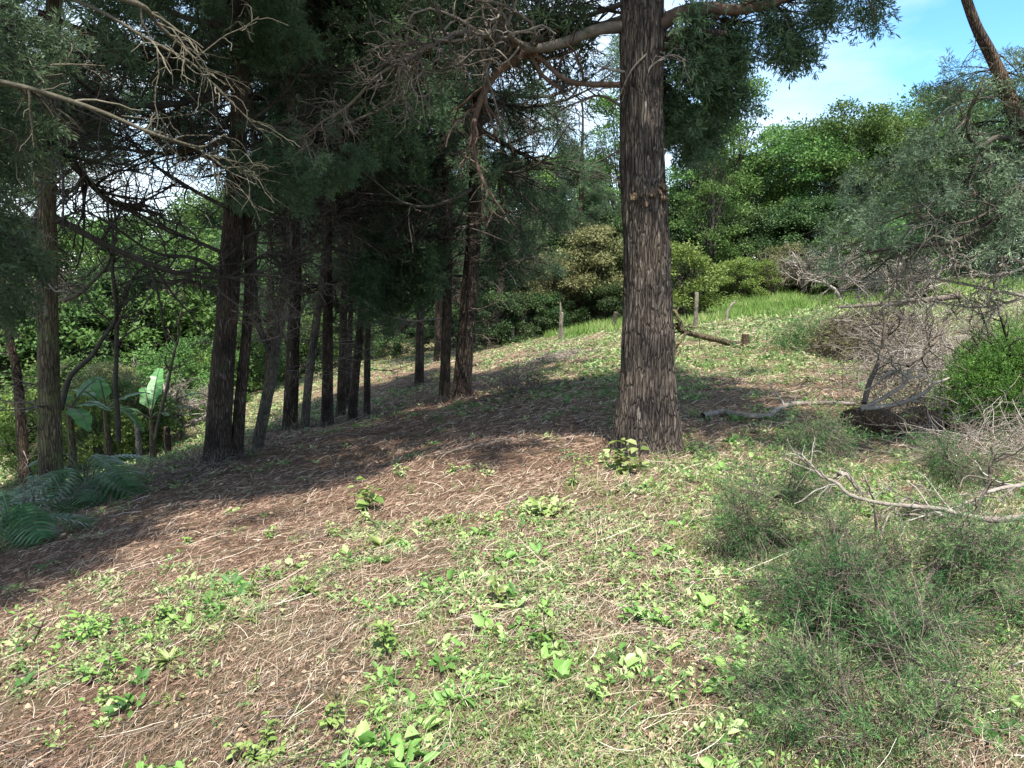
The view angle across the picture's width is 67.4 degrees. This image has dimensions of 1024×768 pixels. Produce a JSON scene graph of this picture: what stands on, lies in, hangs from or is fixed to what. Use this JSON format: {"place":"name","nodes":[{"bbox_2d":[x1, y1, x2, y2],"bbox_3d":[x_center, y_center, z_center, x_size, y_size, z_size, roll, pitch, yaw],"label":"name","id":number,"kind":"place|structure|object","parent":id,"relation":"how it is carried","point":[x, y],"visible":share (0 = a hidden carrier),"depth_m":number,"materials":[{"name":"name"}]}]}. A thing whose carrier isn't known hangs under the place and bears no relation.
{"place":"outdoors","nodes":[
{"label":"outdoors","id":0,"kind":"place"},
{"bbox_2d":[0,264,1023,767],"bbox_3d":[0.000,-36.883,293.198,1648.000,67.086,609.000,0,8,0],"label":"ground","id":1,"kind":"structure","parent":0,"point":[244,640],"depth_m":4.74,"materials":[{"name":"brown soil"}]},
{"bbox_2d":[0,388,88,483],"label":"shrub","id":2,"kind":"object","parent":1,"relation":"on","point":[5,418],"visible":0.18,"depth_m":23.66,"materials":[{"name":"green plant"}]},
{"bbox_2d":[0,489,102,555],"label":"split leaf plant","id":3,"kind":"object","parent":1,"relation":"on","point":[15,533],"visible":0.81,"depth_m":7.57,"materials":[{"name":"green plant"}]},
{"bbox_2d":[0,351,111,462],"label":"shrub","id":4,"kind":"object","parent":1,"relation":"on","point":[67,362],"visible":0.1,"depth_m":26.22,"materials":[{"name":"green plant"}]},
{"bbox_2d":[1,207,125,320],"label":"broadleaf tree","id":5,"kind":"object","parent":1,"relation":"on","point":[76,257],"visible":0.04,"depth_m":51.85,"materials":[{"name":"green plant"}]},
{"bbox_2d":[0,273,127,451],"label":"shrub","id":6,"kind":"object","parent":1,"relation":"on","point":[77,319],"visible":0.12,"depth_m":37.32,"materials":[{"name":"green plant"}]},
{"bbox_2d":[0,0,156,488],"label":"cypress tree","id":7,"kind":"object","parent":1,"relation":"on","point":[23,455],"visible":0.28,"depth_m":19.12,"materials":[{"name":"green plant"}]},
{"bbox_2d":[1,454,156,518],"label":"split leaf plant","id":8,"kind":"object","parent":1,"relation":"on","point":[108,484],"visible":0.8,"depth_m":9.95,"materials":[{"name":"green plant"}]},
{"bbox_2d":[0,275,163,415],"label":"shrub","id":9,"kind":"object","parent":1,"relation":"on","point":[62,332],"visible":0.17,"depth_m":36.31,"materials":[{"name":"green plant"}]},
{"bbox_2d":[61,610,111,641],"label":"weed","id":10,"kind":"object","parent":1,"relation":"on","point":[88,624],"visible":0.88,"depth_m":4.15,"materials":[{"name":"green plant"}]},
{"bbox_2d":[0,437,174,529],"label":"brush pile","id":11,"kind":"object","parent":1,"relation":"on","point":[56,499],"visible":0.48,"depth_m":9.61,"materials":[{"name":"grey wood"}]},
{"bbox_2d":[65,376,110,485],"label":"banana plant","id":12,"kind":"object","parent":1,"relation":"on","point":[84,421],"visible":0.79,"depth_m":13.70,"materials":[{"name":"green plant"}]},
{"bbox_2d":[30,388,148,470],"bbox_3d":[-12.227,1.471,22.406,3.182,2.870,3.183,0,8,0],"label":"shrub","id":13,"kind":"object","parent":1,"relation":"on","point":[90,442],"visible":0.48,"depth_m":22.13,"materials":[{"name":"green plant"}]},
{"bbox_2d":[68,377,149,471],"bbox_3d":[-7.999,0.890,15.388,1.928,2.000,0.784,2,8,13],"label":"banana plant","id":14,"kind":"object","parent":1,"relation":"on","point":[102,384],"visible":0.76,"depth_m":15.24,"materials":[{"name":"green plant"}]},
{"bbox_2d":[58,211,161,294],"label":"broadleaf tree","id":15,"kind":"object","parent":1,"relation":"on","point":[94,232],"visible":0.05,"depth_m":55.88,"materials":[{"name":"green plant"}]},
{"bbox_2d":[61,249,160,409],"bbox_3d":[-7.009,-0.970,13.550,2.165,2.893,1.093,0,8,0],"label":"sapling","id":16,"kind":"object","parent":1,"relation":"on","point":[74,371],"visible":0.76,"depth_m":13.49,"materials":[{"name":"wood"}]},
{"bbox_2d":[61,358,166,454],"bbox_3d":[-13.181,0.969,25.383,3.826,3.627,3.580,6,10,38],"label":"shrub","id":17,"kind":"object","parent":1,"relation":"on","point":[124,374],"visible":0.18,"depth_m":24.98,"materials":[{"name":"green plant"}]},
{"bbox_2d":[102,215,166,441],"bbox_3d":[-6.682,-0.958,13.590,1.076,3.991,1.234,-5,9,-32],"label":"sapling","id":18,"kind":"object","parent":1,"relation":"on","point":[117,340],"visible":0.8,"depth_m":13.53,"materials":[{"name":"wood"}]},
{"bbox_2d":[70,261,199,368],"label":"broadleaf tree","id":19,"kind":"object","parent":1,"relation":"on","point":[104,282],"visible":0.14,"depth_m":42.43,"materials":[{"name":"green plant"}]},
{"bbox_2d":[91,378,187,456],"bbox_3d":[-12.055,1.158,24.403,3.300,2.883,2.756,0,8,0],"label":"shrub","id":20,"kind":"object","parent":1,"relation":"on","point":[164,421],"visible":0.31,"depth_m":24.09,"materials":[{"name":"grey plant"}]},
{"bbox_2d":[86,208,201,288],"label":"broadleaf tree","id":21,"kind":"object","parent":1,"relation":"on","point":[150,236],"visible":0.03,"depth_m":57.64,"materials":[{"name":"green plant"}]},
{"bbox_2d":[0,0,299,344],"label":"cypress tree","id":22,"kind":"object","parent":1,"relation":"on","point":[22,63],"visible":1,"depth_m":5.33,"materials":[{"name":"green plant"}]},
{"bbox_2d":[112,368,205,457],"bbox_3d":[-8.698,0.808,19.030,2.123,2.304,1.076,3,8,19],"label":"banana plant","id":23,"kind":"object","parent":1,"relation":"on","point":[153,384],"visible":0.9,"depth_m":18.93,"materials":[{"name":"green plant"}]},
{"bbox_2d":[70,224,262,392],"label":"shrub","id":24,"kind":"object","parent":1,"relation":"on","point":[207,318],"visible":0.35,"depth_m":41.59,"materials":[{"name":"green plant"}]},
{"bbox_2d":[126,339,209,421],"bbox_3d":[-13.428,0.199,30.173,3.840,3.844,4.312,0,8,0],"label":"shrub","id":25,"kind":"object","parent":1,"relation":"on","point":[148,371],"visible":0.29,"depth_m":30.00,"materials":[{"name":"green plant"}]},
{"bbox_2d":[153,285,200,442],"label":"sapling","id":26,"kind":"object","parent":1,"relation":"on","point":[170,368],"visible":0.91,"depth_m":18.52,"materials":[{"name":"wood"}]},
{"bbox_2d":[148,370,206,437],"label":"bare shrub","id":27,"kind":"object","parent":1,"relation":"on","point":[176,396],"visible":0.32,"depth_m":26.33,"materials":[{"name":"grey plant"}]},
{"bbox_2d":[0,0,364,506],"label":"cypress tree","id":28,"kind":"object","parent":1,"relation":"on","point":[49,428],"visible":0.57,"depth_m":10.41,"materials":[{"name":"green plant"}]},
{"bbox_2d":[103,432,295,504],"bbox_3d":[-4.527,1.202,12.354,1.765,0.750,5.842,1,8,10],"label":"brush pile","id":29,"kind":"object","parent":1,"relation":"on","point":[210,465],"visible":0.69,"depth_m":11.41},
{"bbox_2d":[117,219,288,383],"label":"shrub","id":30,"kind":"object","parent":1,"relation":"on","point":[214,253],"visible":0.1,"depth_m":44.91,"materials":[{"name":"green plant"}]},
{"bbox_2d":[144,182,264,288],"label":"broadleaf tree","id":31,"kind":"object","parent":1,"relation":"on","point":[195,221],"visible":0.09,"depth_m":59.80,"materials":[{"name":"green plant"}]},
{"bbox_2d":[169,332,253,410],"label":"shrub","id":32,"kind":"object","parent":1,"relation":"on","point":[195,367],"visible":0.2,"depth_m":32.50,"materials":[{"name":"green plant"}]},
{"bbox_2d":[0,0,488,462],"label":"cypress tree","id":33,"kind":"object","parent":1,"relation":"on","point":[224,430],"visible":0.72,"depth_m":11.74,"materials":[{"name":"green plant"}]},
{"bbox_2d":[223,711,286,767],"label":"weed","id":34,"kind":"object","parent":1,"relation":"on","point":[270,754],"visible":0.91,"depth_m":2.71,"materials":[{"name":"green plant"}]},
{"bbox_2d":[18,0,498,430],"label":"cypress tree","id":35,"kind":"object","parent":1,"relation":"on","point":[290,401],"visible":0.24,"depth_m":15.76,"materials":[{"name":"green plant"}]},
{"bbox_2d":[234,325,285,395],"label":"shrub","id":36,"kind":"object","parent":1,"relation":"on","point":[256,384],"visible":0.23,"depth_m":37.74,"materials":[{"name":"green plant"}]},
{"bbox_2d":[214,0,321,449],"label":"cypress tree","id":37,"kind":"object","parent":1,"relation":"on","point":[262,420],"visible":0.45,"depth_m":13.11,"materials":[{"name":"brown plant"}]},
{"bbox_2d":[213,188,334,381],"bbox_3d":[-11.270,-5.960,35.510,4.917,13.016,5.401,3,8,19],"label":"cypress tree","id":38,"kind":"object","parent":1,"relation":"on","point":[264,248],"visible":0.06,"depth_m":35.63,"materials":[{"name":"green plant"}]},
{"bbox_2d":[126,0,488,426],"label":"cypress tree","id":39,"kind":"object","parent":1,"relation":"on","point":[327,410],"visible":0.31,"depth_m":15.75,"materials":[{"name":"green plant"}]},
{"bbox_2d":[253,15,391,428],"bbox_3d":[-3.925,-5.329,15.946,2.164,13.011,3.042,3,8,23],"label":"cypress tree","id":40,"kind":"object","parent":1,"relation":"on","point":[309,378],"visible":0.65,"depth_m":16.52,"materials":[{"name":"brown plant"}]},
{"bbox_2d":[221,30,456,405],"bbox_3d":[-4.880,-6.234,23.372,6.945,14.283,6.322,-6,10,-39],"label":"cypress tree","id":41,"kind":"object","parent":1,"relation":"on","point":[348,375],"visible":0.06,"depth_m":23.92,"materials":[{"name":"green plant"}]},
{"bbox_2d":[175,2,509,416],"bbox_3d":[-4.487,-8.633,19.793,8.961,19.498,8.454,-4,9,-28],"label":"cypress tree","id":42,"kind":"object","parent":1,"relation":"on","point":[341,392],"visible":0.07,"depth_m":20.88,"materials":[{"name":"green plant"}]},
{"bbox_2d":[187,0,518,415],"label":"cypress tree","id":43,"kind":"object","parent":1,"relation":"on","point":[367,374],"visible":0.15,"depth_m":19.09,"materials":[{"name":"green plant"}]},
{"bbox_2d":[187,0,564,420],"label":"cypress tree","id":44,"kind":"object","parent":1,"relation":"on","point":[354,391],"visible":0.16,"depth_m":16.29,"materials":[{"name":"green plant"}]},
{"bbox_2d":[1,376,769,512],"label":"trunk foot litter","id":45,"kind":"object","parent":1,"relation":"on","point":[311,425],"visible":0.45,"depth_m":16.79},
{"bbox_2d":[371,312,428,357],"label":"shrub","id":46,"kind":"object","parent":1,"relation":"on","point":[397,346],"visible":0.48,"depth_m":43.19,"materials":[{"name":"green plant"}]},
{"bbox_2d":[332,121,501,386],"bbox_3d":[-3.428,-6.320,26.248,6.286,13.006,5.565,0,8,0],"label":"cypress tree","id":47,"kind":"object","parent":1,"relation":"on","point":[419,370],"visible":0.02,"depth_m":26.93,"materials":[{"name":"green plant"}]},
{"bbox_2d":[329,0,516,401],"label":"cypress tree","id":48,"kind":"object","parent":1,"relation":"on","point":[386,293],"visible":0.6,"depth_m":16.46,"materials":[{"name":"green plant"}]},
{"bbox_2d":[426,90,498,361],"bbox_3d":[-3.605,-8.146,36.312,6.320,14.280,7.223,0,8,0],"label":"cypress tree","id":49,"kind":"object","parent":1,"relation":"on","point":[437,336],"visible":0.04,"depth_m":36.79,"materials":[{"name":"green plant"}]},
{"bbox_2d":[308,0,619,399],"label":"cypress tree","id":50,"kind":"object","parent":1,"relation":"on","point":[462,377],"visible":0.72,"depth_m":16.76,"materials":[{"name":"green plant"}]},
{"bbox_2d":[453,287,526,348],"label":"shrub","id":51,"kind":"object","parent":1,"relation":"on","point":[485,301],"visible":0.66,"depth_m":39.41,"materials":[{"name":"green plant"}]},
{"bbox_2d":[459,81,556,340],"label":"cypress tree","id":52,"kind":"object","parent":1,"relation":"on","point":[501,192],"visible":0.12,"depth_m":40.67,"materials":[{"name":"green plant"}]},
{"bbox_2d":[458,356,562,403],"bbox_3d":[0.198,-0.133,16.285,2.470,1.185,3.461,6,10,37],"label":"brush pile","id":53,"kind":"object","parent":1,"relation":"on","point":[516,383],"visible":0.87,"depth_m":15.73,"materials":[{"name":"brown wood"}]},
{"bbox_2d":[0,279,1023,767],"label":"ground cover","id":54,"kind":"object","parent":1,"relation":"on","point":[594,363],"visible":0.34,"depth_m":4.80,"materials":[{"name":"green plant"}]},
{"bbox_2d":[0,313,1023,767],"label":"seedling cover","id":55,"kind":"object","parent":1,"relation":"on","point":[364,735],"visible":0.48,"depth_m":3.46,"materials":[{"name":"green plant"}]},
{"bbox_2d":[0,307,1023,767],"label":"dead leaves","id":56,"kind":"object","parent":1,"relation":"on","point":[604,741],"visible":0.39,"depth_m":3.89,"materials":[{"name":"brown plant"}]},
{"bbox_2d":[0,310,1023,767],"bbox_3d":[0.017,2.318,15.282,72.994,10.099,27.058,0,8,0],"label":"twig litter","id":57,"kind":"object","parent":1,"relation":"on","point":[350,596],"visible":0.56,"depth_m":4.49,"materials":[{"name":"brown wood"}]},
{"bbox_2d":[1,297,1023,767],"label":"grass tufts","id":58,"kind":"object","parent":1,"relation":"on","point":[483,633],"visible":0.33,"depth_m":3.34,"materials":[{"name":"green plant"}]},
{"bbox_2d":[485,289,558,342],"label":"shrub","id":59,"kind":"object","parent":1,"relation":"on","point":[543,322],"visible":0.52,"depth_m":40.40,"materials":[{"name":"green plant"}]},
{"bbox_2d":[480,219,598,328],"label":"broadleaf tree","id":60,"kind":"object","parent":1,"relation":"on","point":[553,243],"visible":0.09,"depth_m":45.55,"materials":[{"name":"green plant"}]},
{"bbox_2d":[518,493,568,520],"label":"weed","id":61,"kind":"object","parent":1,"relation":"on","point":[541,506],"visible":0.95,"depth_m":5.95,"materials":[{"name":"green plant"}]},
{"bbox_2d":[517,287,575,333],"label":"shrub","id":62,"kind":"object","parent":1,"relation":"on","point":[555,310],"visible":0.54,"depth_m":41.30,"materials":[{"name":"green plant"}]},
{"bbox_2d":[512,251,594,328],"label":"tree","id":63,"kind":"object","parent":1,"relation":"on","point":[561,285],"visible":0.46,"depth_m":42.09,"materials":[{"name":"green plant"}]},
{"bbox_2d":[531,102,620,317],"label":"cypress tree","id":64,"kind":"object","parent":1,"relation":"on","point":[592,196],"visible":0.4,"depth_m":44.40,"materials":[{"name":"green plant"}]},
{"bbox_2d":[553,286,601,325],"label":"shrub","id":65,"kind":"object","parent":1,"relation":"on","point":[581,306],"visible":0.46,"depth_m":42.25,"materials":[{"name":"green plant"}]},
{"bbox_2d":[545,220,623,317],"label":"tree","id":66,"kind":"object","parent":1,"relation":"on","point":[596,260],"visible":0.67,"depth_m":42.48,"materials":[{"name":"green plant"}]},
{"bbox_2d":[274,0,902,457],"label":"cypress tree","id":67,"kind":"object","parent":1,"relation":"on","point":[708,52],"visible":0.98,"depth_m":8.08,"materials":[{"name":"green plant"}]},
{"bbox_2d":[581,279,622,321],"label":"shrub","id":68,"kind":"object","parent":1,"relation":"on","point":[605,305],"visible":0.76,"depth_m":41.27,"materials":[{"name":"green plant"}]},
{"bbox_2d":[570,88,673,276],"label":"broadleaf tree","id":69,"kind":"object","parent":1,"relation":"on","point":[606,104],"visible":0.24,"depth_m":55.30,"materials":[{"name":"green plant"}]},
{"bbox_2d":[608,437,651,473],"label":"weed","id":70,"kind":"object","parent":1,"relation":"on","point":[621,461],"visible":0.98,"depth_m":7.30,"materials":[{"name":"green plant"}]},
{"bbox_2d":[578,217,689,313],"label":"broadleaf tree","id":71,"kind":"object","parent":1,"relation":"on","point":[617,224],"visible":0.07,"depth_m":44.57,"materials":[{"name":"green plant"}]},
{"bbox_2d":[617,593,681,629],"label":"weed","id":72,"kind":"object","parent":1,"relation":"on","point":[635,610],"visible":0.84,"depth_m":3.73,"materials":[{"name":"green plant"}]},
{"bbox_2d":[670,240,731,318],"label":"shrub","id":73,"kind":"object","parent":1,"relation":"on","point":[687,291],"visible":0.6,"depth_m":32.11,"materials":[{"name":"green plant"}]},
{"bbox_2d":[665,99,743,284],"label":"broadleaf tree","id":74,"kind":"object","parent":1,"relation":"on","point":[675,182],"visible":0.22,"depth_m":48.43,"materials":[{"name":"green plant"}]},
{"bbox_2d":[667,183,745,297],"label":"broadleaf tree","id":75,"kind":"object","parent":1,"relation":"on","point":[671,203],"visible":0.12,"depth_m":49.97,"materials":[{"name":"green plant"}]},
{"bbox_2d":[673,298,740,353],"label":"fallen branch","id":76,"kind":"object","parent":1,"relation":"on","point":[679,326],"visible":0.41,"depth_m":20.06,"materials":[{"name":"wood"}]},
{"bbox_2d":[669,120,762,296],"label":"broadleaf tree","id":77,"kind":"object","parent":1,"relation":"on","point":[715,192],"visible":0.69,"depth_m":43.06,"materials":[{"name":"green plant"}]},
{"bbox_2d":[687,240,749,297],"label":"shrub","id":78,"kind":"object","parent":1,"relation":"on","point":[730,251],"visible":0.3,"depth_m":42.83,"materials":[{"name":"green plant"}]},
{"bbox_2d":[681,66,792,229],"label":"broadleaf tree","id":79,"kind":"object","parent":1,"relation":"on","point":[747,186],"visible":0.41,"depth_m":48.67,"materials":[{"name":"green plant"}]},
{"bbox_2d":[711,255,766,300],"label":"shrub","id":80,"kind":"object","parent":1,"relation":"on","point":[748,271],"visible":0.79,"depth_m":41.29,"materials":[{"name":"green plant"}]},
{"bbox_2d":[697,204,793,293],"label":"broadleaf tree","id":81,"kind":"object","parent":1,"relation":"on","point":[749,221],"visible":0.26,"depth_m":46.02,"materials":[{"name":"green plant"}]},
{"bbox_2d":[700,378,861,418],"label":"fallen branch","id":82,"kind":"object","parent":1,"relation":"on","point":[715,413],"visible":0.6,"depth_m":10.91,"materials":[{"name":"grey wood"}]},
{"bbox_2d":[731,306,852,352],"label":"shrub","id":83,"kind":"object","parent":1,"relation":"on","point":[801,334],"visible":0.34,"depth_m":18.41,"materials":[{"name":"green plant"}]},
{"bbox_2d":[761,241,825,292],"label":"bare shrub","id":84,"kind":"object","parent":1,"relation":"on","point":[801,279],"visible":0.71,"depth_m":41.43,"materials":[{"name":"grey wood"}]},
{"bbox_2d":[720,112,877,285],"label":"broadleaf tree","id":85,"kind":"object","parent":1,"relation":"on","point":[777,146],"visible":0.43,"depth_m":48.45,"materials":[{"name":"green plant"}]},
{"bbox_2d":[749,191,853,290],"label":"broadleaf tree","id":86,"kind":"object","parent":1,"relation":"on","point":[798,220],"visible":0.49,"depth_m":44.22,"materials":[{"name":"green plant"}]},
{"bbox_2d":[801,237,887,299],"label":"bare shrub","id":87,"kind":"object","parent":1,"relation":"on","point":[836,292],"visible":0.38,"depth_m":35.43,"materials":[{"name":"wood"}]},
{"bbox_2d":[744,94,952,217],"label":"broadleaf tree","id":88,"kind":"object","parent":1,"relation":"on","point":[876,128],"visible":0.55,"depth_m":47.02,"materials":[{"name":"green plant"}]},
{"bbox_2d":[674,388,1023,767],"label":"wispy green shrub","id":89,"kind":"object","parent":1,"relation":"on","point":[839,605],"visible":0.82,"depth_m":3.43,"materials":[{"name":"green plant"}]},
{"bbox_2d":[799,293,961,363],"bbox_3d":[8.246,-1.090,16.890,3.433,1.847,3.067,0,8,0],"label":"brush pile","id":90,"kind":"object","parent":1,"relation":"on","point":[825,351],"visible":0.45,"depth_m":16.66,"materials":[{"name":"brown plant"}]},
{"bbox_2d":[840,104,961,204],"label":"broadleaf tree","id":91,"kind":"object","parent":1,"relation":"on","point":[907,119],"visible":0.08,"depth_m":48.38,"materials":[{"name":"green plant"}]},
{"bbox_2d":[840,406,962,440],"bbox_3d":[4.516,0.489,8.964,0.529,0.489,1.431,-6,10,-38],"label":"log","id":92,"kind":"object","parent":1,"relation":"on","point":[873,416],"visible":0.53,"depth_m":8.95,"materials":[{"name":"brown wood"}]},
{"bbox_2d":[860,333,953,410],"bbox_3d":[4.574,-0.105,8.805,1.258,0.982,0.725,0,8,0],"label":"fallen branch","id":93,"kind":"object","parent":92,"relation":"on","point":[871,405],"visible":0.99,"depth_m":8.71,"materials":[{"name":"grey wood"}]},
{"bbox_2d":[786,0,1023,337],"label":"cypress tree","id":94,"kind":"object","parent":1,"relation":"on","point":[1008,219],"visible":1,"depth_m":7.34,"materials":[{"name":"green plant"}]},
{"bbox_2d":[793,328,1023,434],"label":"brush pile","id":95,"kind":"object","parent":1,"relation":"on","point":[913,388],"visible":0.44,"depth_m":9.96,"materials":[{"name":"grey wood"}]},
{"bbox_2d":[848,263,984,404],"bbox_3d":[4.897,-0.638,9.428,1.562,1.676,0.939,0,8,0],"label":"shrub","id":96,"kind":"object","parent":95,"relation":"on","point":[882,346],"visible":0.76,"depth_m":9.28,"materials":[{"name":"grey wood"}]},
{"bbox_2d":[795,291,1023,397],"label":"brush pile","id":97,"kind":"object","parent":1,"relation":"on","point":[904,359],"visible":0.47,"depth_m":12.66,"materials":[{"name":"grey wood"}]},
{"bbox_2d":[813,237,1023,387],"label":"brush pile","id":98,"kind":"object","parent":1,"relation":"on","point":[922,332],"visible":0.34,"depth_m":13.47,"materials":[{"name":"grey wood"}]},
{"bbox_2d":[842,78,1020,195],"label":"broadleaf tree","id":99,"kind":"object","parent":1,"relation":"on","point":[914,105],"visible":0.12,"depth_m":50.49,"materials":[{"name":"green plant"}]},
{"bbox_2d":[852,358,1023,486],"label":"brush pile","id":100,"kind":"object","parent":1,"relation":"on","point":[977,439],"visible":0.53,"depth_m":7.70,"materials":[{"name":"grey wood"}]},
{"bbox_2d":[917,90,1023,266],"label":"broadleaf tree","id":101,"kind":"object","parent":1,"relation":"on","point":[990,111],"visible":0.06,"depth_m":47.12,"materials":[{"name":"green plant"}]},
{"bbox_2d":[923,299,1023,429],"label":"bush","id":102,"kind":"object","parent":1,"relation":"on","point":[1002,361],"visible":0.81,"depth_m":9.09,"materials":[{"name":"green plant"}]},
{"bbox_2d":[0,311,1023,767],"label":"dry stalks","id":103,"kind":"object","parent":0,"point":[458,617],"visible":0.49,"depth_m":3.98,"materials":[{"name":"plant"}]},
{"bbox_2d":[0,0,1023,283],"label":"sky","id":104,"kind":"structure","parent":0,"point":[926,28],"materials":[{"name":"blue"}]},
{"bbox_2d":[542,274,1023,337],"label":"meadow grass","id":105,"kind":"structure","parent":0,"point":[754,305],"depth_m":35.66,"materials":[{"name":"green plant"}]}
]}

